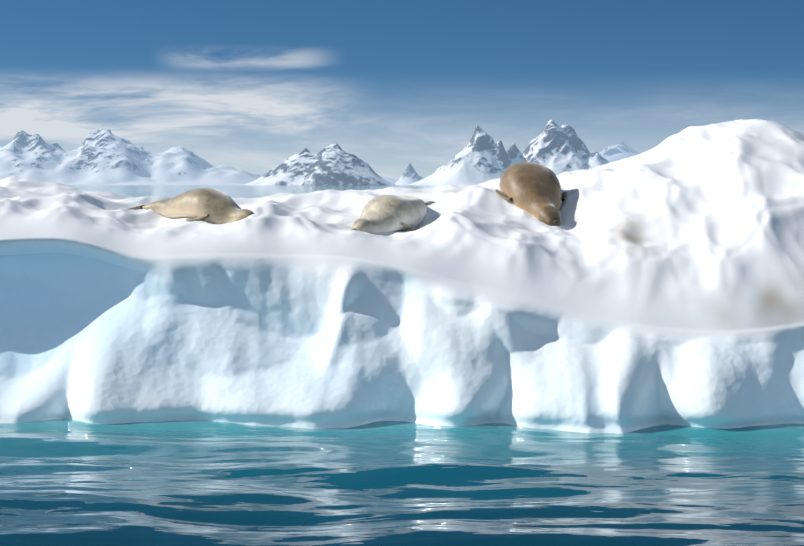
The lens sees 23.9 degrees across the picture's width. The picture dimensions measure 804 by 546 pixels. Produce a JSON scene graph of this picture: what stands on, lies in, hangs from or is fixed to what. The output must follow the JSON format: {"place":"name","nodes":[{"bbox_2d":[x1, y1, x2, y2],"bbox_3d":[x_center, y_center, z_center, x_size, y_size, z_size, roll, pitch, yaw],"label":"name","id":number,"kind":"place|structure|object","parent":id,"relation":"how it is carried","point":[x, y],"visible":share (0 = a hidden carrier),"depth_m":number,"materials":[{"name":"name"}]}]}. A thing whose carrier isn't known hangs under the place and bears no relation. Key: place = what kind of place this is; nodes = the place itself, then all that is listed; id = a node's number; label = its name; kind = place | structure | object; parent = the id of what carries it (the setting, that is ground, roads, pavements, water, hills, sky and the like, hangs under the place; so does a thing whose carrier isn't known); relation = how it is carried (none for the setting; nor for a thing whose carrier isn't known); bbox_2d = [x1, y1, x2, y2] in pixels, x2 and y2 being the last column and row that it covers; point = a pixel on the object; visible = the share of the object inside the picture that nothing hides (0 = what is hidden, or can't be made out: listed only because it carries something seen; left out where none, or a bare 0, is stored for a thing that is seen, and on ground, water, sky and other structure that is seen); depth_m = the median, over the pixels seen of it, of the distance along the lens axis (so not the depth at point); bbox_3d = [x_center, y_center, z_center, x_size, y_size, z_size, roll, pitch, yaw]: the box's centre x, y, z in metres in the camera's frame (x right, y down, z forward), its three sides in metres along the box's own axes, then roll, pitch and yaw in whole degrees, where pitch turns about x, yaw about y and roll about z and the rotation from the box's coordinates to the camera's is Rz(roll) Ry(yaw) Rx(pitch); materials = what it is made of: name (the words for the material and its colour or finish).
{"place":"outdoors","nodes":[
{"label":"outdoors","id":0,"kind":"place"},
{"bbox_2d":[0,129,260,184],"bbox_3d":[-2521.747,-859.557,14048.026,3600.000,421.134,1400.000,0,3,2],"label":"snowy mountains","id":1,"kind":"structure","parent":0,"point":[102,157],"depth_m":13715.40,"materials":[{"name":"white snow"}]},
{"bbox_2d":[244,143,395,184],"bbox_3d":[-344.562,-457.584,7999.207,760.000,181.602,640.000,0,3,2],"label":"peak","id":2,"kind":"structure","parent":0,"point":[333,164],"depth_m":7874.14,"materials":[{"name":"white snow"}]},
{"bbox_2d":[257,173,397,183],"bbox_3d":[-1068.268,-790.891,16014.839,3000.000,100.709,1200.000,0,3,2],"label":"snowy mountain","id":3,"kind":"structure","parent":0,"point":[393,181],"depth_m":15837.75,"materials":[{"name":"white snow"}]},
{"bbox_2d":[0,185,803,545],"bbox_3d":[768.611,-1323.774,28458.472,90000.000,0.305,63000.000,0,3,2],"label":"sea","id":4,"kind":"structure","parent":0,"point":[206,483],"depth_m":21.28,"materials":[{"name":"liquid"}]},
{"bbox_2d":[0,119,803,433],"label":"iceberg","id":5,"kind":"object","parent":4,"relation":"on","point":[660,283],"visible":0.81,"depth_m":27.45,"materials":[{"name":"white ice"}]},
{"bbox_2d":[128,188,253,223],"bbox_3d":[-3.336,-1.029,29.740,2.545,0.608,0.939,1,3,18],"label":"seal","id":6,"kind":"object","parent":5,"relation":"on","point":[212,205],"visible":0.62,"depth_m":29.36,"materials":[{"name":"fur"}]},
{"bbox_2d":[351,195,435,233],"bbox_3d":[-0.133,-0.921,30.047,1.011,0.638,2.637,0,3,9],"label":"seal","id":7,"kind":"object","parent":5,"relation":"on","point":[386,214],"visible":0.9,"depth_m":29.28,"materials":[{"name":"fur"}]},
{"bbox_2d":[496,162,566,225],"bbox_3d":[2.116,-1.315,31.322,1.173,1.041,3.120,0,3,2],"label":"seal","id":8,"kind":"object","parent":5,"relation":"on","point":[533,188],"visible":0.98,"depth_m":30.44,"materials":[{"name":"fur"}]},
{"bbox_2d":[0,0,803,179],"label":"sky","id":9,"kind":"structure","parent":0,"point":[244,85],"materials":[{"name":"blue"}]},
{"bbox_2d":[395,163,423,184],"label":"peak","id":10,"kind":"structure","parent":0,"point":[409,176],"depth_m":9457.25,"materials":[{"name":"white snow"}]},
{"bbox_2d":[408,125,540,184],"bbox_3d":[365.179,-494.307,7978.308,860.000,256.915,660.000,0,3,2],"label":"peak","id":11,"kind":"structure","parent":0,"point":[481,157],"depth_m":7894.55,"materials":[{"name":"white snow"}]},
{"bbox_2d":[522,120,609,174],"bbox_3d":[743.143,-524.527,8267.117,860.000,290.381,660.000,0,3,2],"label":"peak","id":12,"kind":"structure","parent":0,"point":[554,147],"depth_m":8189.91,"materials":[{"name":"white snow"}]},
{"bbox_2d":[599,141,639,161],"bbox_3d":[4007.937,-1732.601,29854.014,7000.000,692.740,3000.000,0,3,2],"label":"range","id":13,"kind":"structure","parent":0,"point":[620,150],"depth_m":29568.99,"materials":[{"name":"white snow"}]}
]}

